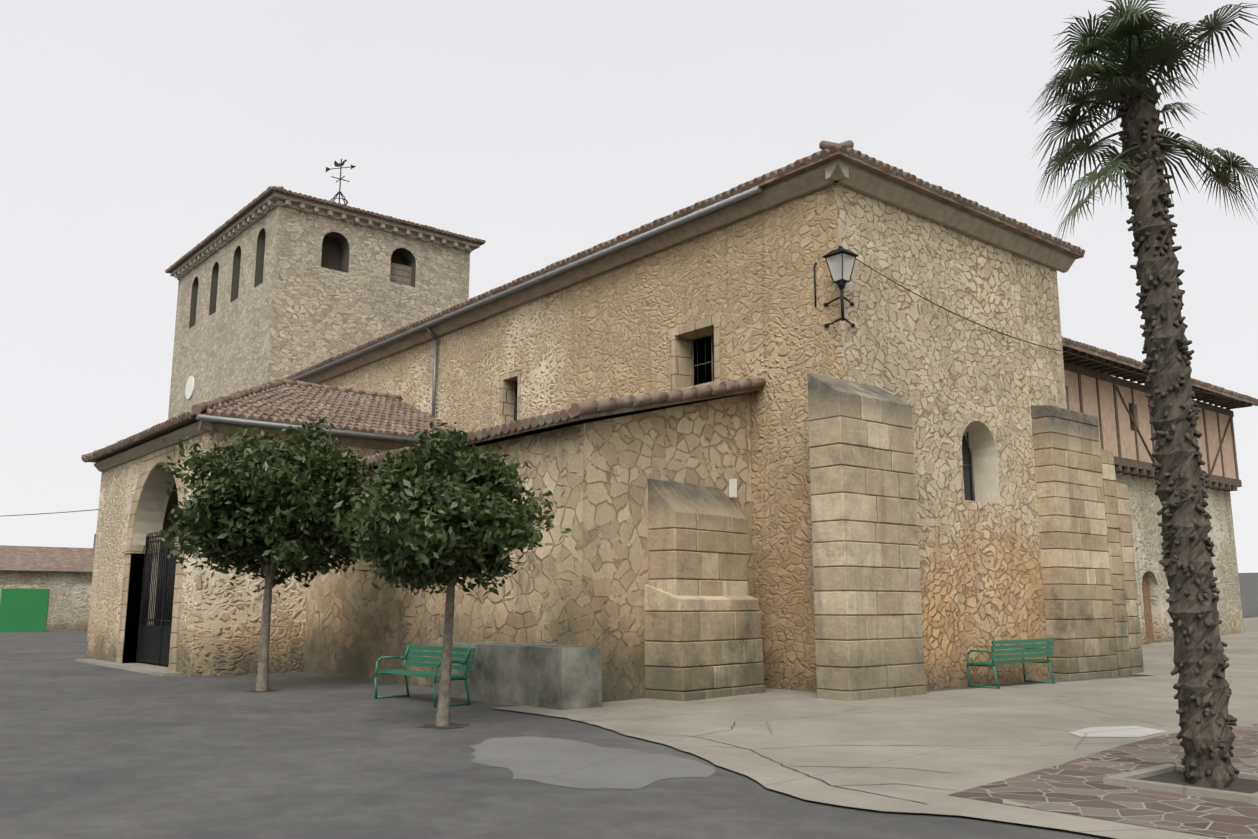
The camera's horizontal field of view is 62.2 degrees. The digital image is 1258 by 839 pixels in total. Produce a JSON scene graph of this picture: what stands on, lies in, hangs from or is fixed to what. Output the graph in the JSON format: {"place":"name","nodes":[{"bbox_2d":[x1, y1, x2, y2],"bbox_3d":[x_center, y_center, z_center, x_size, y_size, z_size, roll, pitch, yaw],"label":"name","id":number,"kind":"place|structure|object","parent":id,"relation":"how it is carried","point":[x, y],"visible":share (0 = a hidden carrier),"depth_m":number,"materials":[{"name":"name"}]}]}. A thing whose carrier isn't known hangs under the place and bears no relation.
{"place":"outdoors","nodes":[
{"label":"outdoors","id":0,"kind":"place"},
{"bbox_2d":[0,584,91,631],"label":"yard wall","id":1,"kind":"structure","parent":0,"point":[68,607],"depth_m":61.23,"materials":[{"name":"beige stone"}]},
{"bbox_2d":[0,588,48,631],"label":"garage door","id":2,"kind":"structure","parent":1,"relation":"in","point":[23,610],"depth_m":59.79,"materials":[{"name":"green metal"}]},
{"bbox_2d":[0,570,92,584],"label":"building walls","id":3,"kind":"structure","parent":0,"point":[45,577],"depth_m":61.78,"materials":[{"name":"beige stone"}]},
{"bbox_2d":[0,534,95,571],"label":"building roof","id":4,"kind":"structure","parent":3,"relation":"on","point":[30,558],"depth_m":64.07,"materials":[{"name":"brown tile"}]},
{"bbox_2d":[0,573,1257,838],"bbox_3d":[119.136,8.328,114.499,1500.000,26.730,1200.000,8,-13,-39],"label":"ground","id":5,"kind":"structure","parent":0,"point":[92,751],"depth_m":9.48,"materials":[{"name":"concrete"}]},
{"bbox_2d":[74,658,181,675],"bbox_3d":[-9.831,6.513,28.098,7.500,0.060,8.100,8,-13,-39],"label":"doorstep","id":6,"kind":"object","parent":5,"relation":"on","point":[158,670],"depth_m":25.25,"materials":[{"name":"stone"}]},
{"bbox_2d":[85,432,388,676],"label":"porch walls","id":7,"kind":"structure","parent":5,"relation":"on","point":[220,625],"depth_m":24.05,"materials":[{"name":"beige stone"}]},
{"bbox_2d":[116,445,185,671],"bbox_3d":[-11.475,3.324,25.756,0.650,5.520,5.020,8,-13,-39],"label":"archway surround","id":8,"kind":"object","parent":7,"relation":"attached to","point":[154,459],"visible":0.29,"depth_m":26.83,"materials":[{"name":"beige stone"}]},
{"bbox_2d":[136,529,177,666],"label":"porch gate","id":9,"kind":"structure","parent":8,"relation":"in","point":[153,644],"depth_m":26.09,"materials":[{"name":"black metal"}]},
{"bbox_2d":[94,420,411,471],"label":"porch cornice","id":10,"kind":"structure","parent":7,"relation":"attached to","point":[200,427],"depth_m":25.39,"materials":[{"name":"beige stone"}]},
{"bbox_2d":[196,414,419,443],"bbox_3d":[-6.740,0.744,25.188,7.295,0.900,0.449,8,-13,-39],"label":"porch gutter","id":11,"kind":"object","parent":10,"relation":"attached to","point":[212,418],"visible":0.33,"depth_m":24.09,"materials":[{"name":"grey metal"}]},
{"bbox_2d":[249,689,276,691],"bbox_3d":[-6.590,4.886,18.813,0.634,0.001,0.642,-1,-10,8],"label":"tree pit","id":12,"kind":"object","parent":5,"relation":"on","point":[270,690],"visible":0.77,"depth_m":18.83,"materials":[{"name":"soil"}]},
{"bbox_2d":[155,415,379,690],"bbox_3d":[-6.529,2.376,19.268,4.385,5.124,4.379,8,-13,-39],"label":"tree","id":13,"kind":"object","parent":12,"relation":"on","point":[270,510],"visible":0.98,"depth_m":18.49,"materials":[{"name":"green plant"}]},
{"bbox_2d":[168,205,469,419],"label":"tower walls","id":14,"kind":"structure","parent":5,"relation":"on","point":[277,292],"depth_m":43.95,"materials":[{"name":"beige stone"}]},
{"bbox_2d":[185,376,193,399],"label":"clock","id":15,"kind":"object","parent":14,"relation":"attached to","point":[189,389],"visible":0.83,"depth_m":48.08,"materials":[{"name":"white paint"}]},
{"bbox_2d":[170,191,479,279],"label":"tower cornice","id":16,"kind":"structure","parent":14,"relation":"attached to","point":[264,207],"depth_m":44.77,"materials":[{"name":"beige stone"}]},
{"bbox_2d":[165,186,485,273],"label":"tower roof","id":17,"kind":"structure","parent":16,"relation":"on","point":[232,220],"depth_m":44.61,"materials":[{"name":"brown tile"}]},
{"bbox_2d":[326,159,355,205],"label":"weather vane","id":18,"kind":"object","parent":17,"relation":"on","point":[340,165],"visible":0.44,"depth_m":48.72,"materials":[{"name":"black metal"}]},
{"bbox_2d":[390,262,411,285],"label":"belfry boards","id":19,"kind":"object","parent":14,"relation":"on","point":[402,277],"visible":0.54,"depth_m":45.53,"materials":[{"name":"brown wood"}]},
{"bbox_2d":[374,644,474,707],"bbox_3d":[-3.337,4.092,16.774,0.664,0.871,2.200,8,-13,-39],"label":"bench","id":20,"kind":"object","parent":5,"relation":"on","point":[435,675],"visible":0.92,"depth_m":16.97,"materials":[{"name":"green metal"}]},
{"bbox_2d":[419,723,468,728],"bbox_3d":[-2.359,3.909,13.313,0.634,0.001,0.642,-1,-10,8],"label":"tree pit","id":21,"kind":"object","parent":5,"relation":"on","point":[452,725],"visible":0.82,"depth_m":13.25,"materials":[{"name":"soil"}]},
{"bbox_2d":[328,421,571,725],"bbox_3d":[-2.247,1.934,13.452,3.002,3.953,3.274,0,-10,-2],"label":"tree","id":22,"kind":"object","parent":21,"relation":"on","point":[430,516],"visible":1,"depth_m":13.17,"materials":[{"name":"green plant"}]},
{"bbox_2d":[450,641,601,709],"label":"stone block","id":23,"kind":"structure","parent":5,"relation":"on","point":[559,677],"depth_m":15.84,"materials":[{"name":"concrete"}]},
{"bbox_2d":[303,394,753,701],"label":"chapel walls","id":24,"kind":"structure","parent":5,"relation":"on","point":[584,581],"depth_m":17.73,"materials":[{"name":"beige stone"}]},
{"bbox_2d":[356,378,765,470],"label":"lean-to roof","id":25,"kind":"structure","parent":24,"relation":"on","point":[588,412],"depth_m":18.00,"materials":[{"name":"brown tile"}]},
{"bbox_2d":[648,479,747,595],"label":"buttress","id":26,"kind":"structure","parent":24,"relation":"attached to","point":[674,506],"depth_m":17.78,"materials":[{"name":"beige stone"}]},
{"bbox_2d":[644,584,764,700],"bbox_3d":[1.284,3.860,17.850,2.270,2.096,0.937,11,-15,-47],"label":"buttress base","id":27,"kind":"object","parent":24,"relation":"attached to","point":[679,630],"depth_m":17.22,"materials":[{"name":"beige stone"}]},
{"bbox_2d":[729,478,736,497],"bbox_3d":[1.946,1.284,19.511,0.120,0.350,0.090,8,-13,-39],"label":"electrical box","id":28,"kind":"object","parent":24,"relation":"attached to","point":[732,488],"visible":0.86,"depth_m":19.48,"materials":[{"name":"white paint"}]},
{"bbox_2d":[470,736,715,788],"bbox_3d":[-0.689,3.407,10.479,2.090,0.001,3.700,8,-13,-39],"label":"asphalt patch","id":29,"kind":"object","parent":5,"relation":"on","point":[566,763],"visible":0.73,"depth_m":10.17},
{"bbox_2d":[318,183,1066,691],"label":"nave walls","id":30,"kind":"structure","parent":5,"relation":"on","point":[952,379],"depth_m":20.93,"materials":[{"name":"beige stone"}]},
{"bbox_2d":[81,378,462,462],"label":"porch roof","id":31,"kind":"structure","parent":30,"relation":"attached to","point":[281,400],"depth_m":26.84,"materials":[{"name":"brown tile"}]},
{"bbox_2d":[514,381,517,420],"bbox_3d":[-2.822,-0.338,27.245,0.132,1.500,0.750,8,-13,-39],"label":"nave window","id":32,"kind":"structure","parent":30,"relation":"attached to","point":[515,392],"depth_m":27.55,"materials":[{"name":"black glass"}]},
{"bbox_2d":[499,315,720,424],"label":"window surrounds","id":33,"kind":"object","parent":30,"relation":"attached to","point":[681,370],"visible":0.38,"depth_m":22.35,"materials":[{"name":"stone"}]},
{"bbox_2d":[5,259,1257,515],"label":"cables","id":34,"kind":"object","parent":30,"relation":"attached to","point":[899,285],"visible":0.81,"depth_m":23.62,"materials":[{"name":"black plastic"}]},
{"bbox_2d":[299,158,1074,383],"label":"cornice","id":35,"kind":"structure","parent":30,"relation":"attached to","point":[859,179],"depth_m":22.30,"materials":[{"name":"beige stone"}]},
{"bbox_2d":[291,185,762,417],"bbox_3d":[-5.726,-1.173,29.960,0.425,3.245,26.200,8,-13,-39],"label":"rain gutter","id":36,"kind":"object","parent":35,"relation":"attached to","point":[758,189],"visible":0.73,"depth_m":25.81,"materials":[{"name":"grey metal"}]},
{"bbox_2d":[284,140,1084,379],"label":"roof","id":37,"kind":"structure","parent":35,"relation":"on","point":[845,151],"depth_m":21.65,"materials":[{"name":"brown tile"}]},
{"bbox_2d":[692,334,713,385],"bbox_3d":[1.739,-1.231,22.075,0.132,1.250,1.250,8,-13,-39],"label":"nave window","id":38,"kind":"structure","parent":30,"relation":"attached to","point":[697,365],"depth_m":22.32,"materials":[{"name":"black glass"}]},
{"bbox_2d":[813,246,858,327],"bbox_3d":[3.801,-2.401,18.865,0.676,1.380,1.062,0,-10,-3],"label":"wall lantern","id":39,"kind":"object","parent":30,"relation":"attached to","point":[840,282],"visible":0.88,"depth_m":18.69,"materials":[{"name":"black metal"}]},
{"bbox_2d":[827,254,854,280],"bbox_3d":[3.802,-2.692,18.711,0.380,0.460,0.380,8,-13,-39],"label":"lantern glass","id":40,"kind":"object","parent":39,"relation":"in","point":[836,266],"visible":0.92,"depth_m":18.67,"materials":[{"name":"white glass"}]},
{"bbox_2d":[807,372,925,700],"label":"buttress","id":41,"kind":"structure","parent":30,"relation":"attached to","point":[829,397],"depth_m":17.52,"materials":[{"name":"stone"}]},
{"bbox_2d":[809,398,923,694],"bbox_3d":[4.079,2.068,17.966,2.000,5.665,0.665,8,-13,-39],"label":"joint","id":42,"kind":"object","parent":41,"relation":"attached to","point":[869,567],"depth_m":17.50,"materials":[{"name":"brown concrete"}]},
{"bbox_2d":[962,432,974,500],"bbox_3d":[6.780,0.909,21.600,1.330,1.670,0.132,8,-13,-39],"label":"nave window","id":43,"kind":"structure","parent":30,"relation":"in","point":[968,476],"depth_m":21.93,"materials":[{"name":"black glass"}]},
{"bbox_2d":[1031,405,1118,679],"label":"buttress","id":44,"kind":"structure","parent":30,"relation":"attached to","point":[1071,602],"depth_m":22.38,"materials":[{"name":"stone"}]},
{"bbox_2d":[1100,449,1131,675],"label":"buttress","id":45,"kind":"structure","parent":44,"relation":"attached to","point":[1118,592],"depth_m":23.32,"materials":[{"name":"stone"}]},
{"bbox_2d":[1102,454,1125,668],"bbox_3d":[10.664,3.280,23.640,0.480,5.265,0.735,8,-13,-39],"label":"buttress","id":46,"kind":"object","parent":45,"relation":"attached to","point":[1114,574],"visible":0.07,"depth_m":23.29,"materials":[{"name":"beige stone"}]},
{"bbox_2d":[1117,498,1141,666],"bbox_3d":[11.101,3.710,23.919,0.480,4.515,0.755,8,-13,-39],"label":"buttress","id":47,"kind":"object","parent":5,"relation":"on","point":[1130,599],"depth_m":23.54,"materials":[{"name":"brown stone"}]},
{"bbox_2d":[1116,484,1143,674],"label":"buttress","id":48,"kind":"structure","parent":47,"relation":"attached to","point":[1130,587],"depth_m":23.59,"materials":[{"name":"stone"}]},
{"bbox_2d":[1115,473,1243,644],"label":"house stone walls","id":49,"kind":"structure","parent":5,"relation":"on","point":[1146,506],"depth_m":33.84,"materials":[{"name":"beige stone"}]},
{"bbox_2d":[1142,574,1153,642],"bbox_3d":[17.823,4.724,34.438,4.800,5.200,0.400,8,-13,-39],"label":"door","id":50,"kind":"structure","parent":49,"relation":"in","point":[1147,612],"depth_m":33.35,"materials":[{"name":"brown wood"}]},
{"bbox_2d":[1064,370,1238,478],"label":"house upper walls","id":51,"kind":"structure","parent":49,"relation":"on","point":[1108,419],"depth_m":32.90,"materials":[{"name":"beige paint"}]},
{"bbox_2d":[1062,346,1251,491],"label":"house timbers","id":52,"kind":"object","parent":51,"relation":"attached to","point":[1132,467],"visible":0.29,"depth_m":33.05,"materials":[{"name":"brown wood"}]},
{"bbox_2d":[1062,337,1257,405],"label":"house roof","id":53,"kind":"structure","parent":51,"relation":"on","point":[1098,352],"depth_m":31.42,"materials":[{"name":"brown tile"}]},
{"bbox_2d":[1138,771,1257,793],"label":"planter soil","id":54,"kind":"structure","parent":5,"relation":"on","point":[1243,786],"depth_m":8.89,"materials":[{"name":"soil"}]},
{"bbox_2d":[1027,0,1257,787],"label":"palm tree","id":55,"kind":"object","parent":54,"relation":"on","point":[1202,696],"visible":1,"depth_m":9.46,"materials":[{"name":"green plant"}]},
{"bbox_2d":[0,0,1257,572],"label":"sky","id":56,"kind":"structure","parent":0,"point":[544,133],"materials":[{"name":"white"}]},
{"bbox_2d":[495,676,1257,838],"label":"concrete pavement","id":57,"kind":"structure","parent":0,"point":[981,729],"depth_m":12.31,"materials":[{"name":"beige concrete"}]},
{"bbox_2d":[581,706,1092,803],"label":"pavement cracks","id":58,"kind":"object","parent":57,"relation":"on","point":[819,766],"visible":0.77,"depth_m":10.01,"materials":[{"name":"grey concrete"}]},
{"bbox_2d":[967,638,1054,688],"bbox_3d":[7.307,4.641,19.976,2.200,0.871,0.664,8,-13,-39],"label":"bench","id":59,"kind":"object","parent":57,"relation":"on","point":[1029,648],"visible":0.96,"depth_m":19.71,"materials":[{"name":"green metal"}]},
{"bbox_2d":[949,723,1257,838],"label":"flagstone paving","id":60,"kind":"structure","parent":57,"relation":"on","point":[1078,787],"depth_m":8.39,"materials":[{"name":"stone"}]},
{"bbox_2d":[1103,764,1257,803],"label":"tree pit curb","id":61,"kind":"structure","parent":60,"relation":"on","point":[1128,779],"depth_m":8.65,"materials":[{"name":"concrete"}]},
{"bbox_2d":[1069,726,1165,736],"bbox_3d":[5.851,3.751,12.542,1.600,0.001,0.850,8,-13,-39],"label":"cement splash","id":62,"kind":"object","parent":57,"relation":"on","point":[1127,731],"visible":1,"depth_m":12.56,"materials":[{"name":"grey concrete"}]},
{"bbox_2d":[1134,617,1257,680],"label":"concrete pavement","id":63,"kind":"structure","parent":0,"point":[1241,651],"depth_m":27.65,"materials":[{"name":"beige concrete"}]}
]}

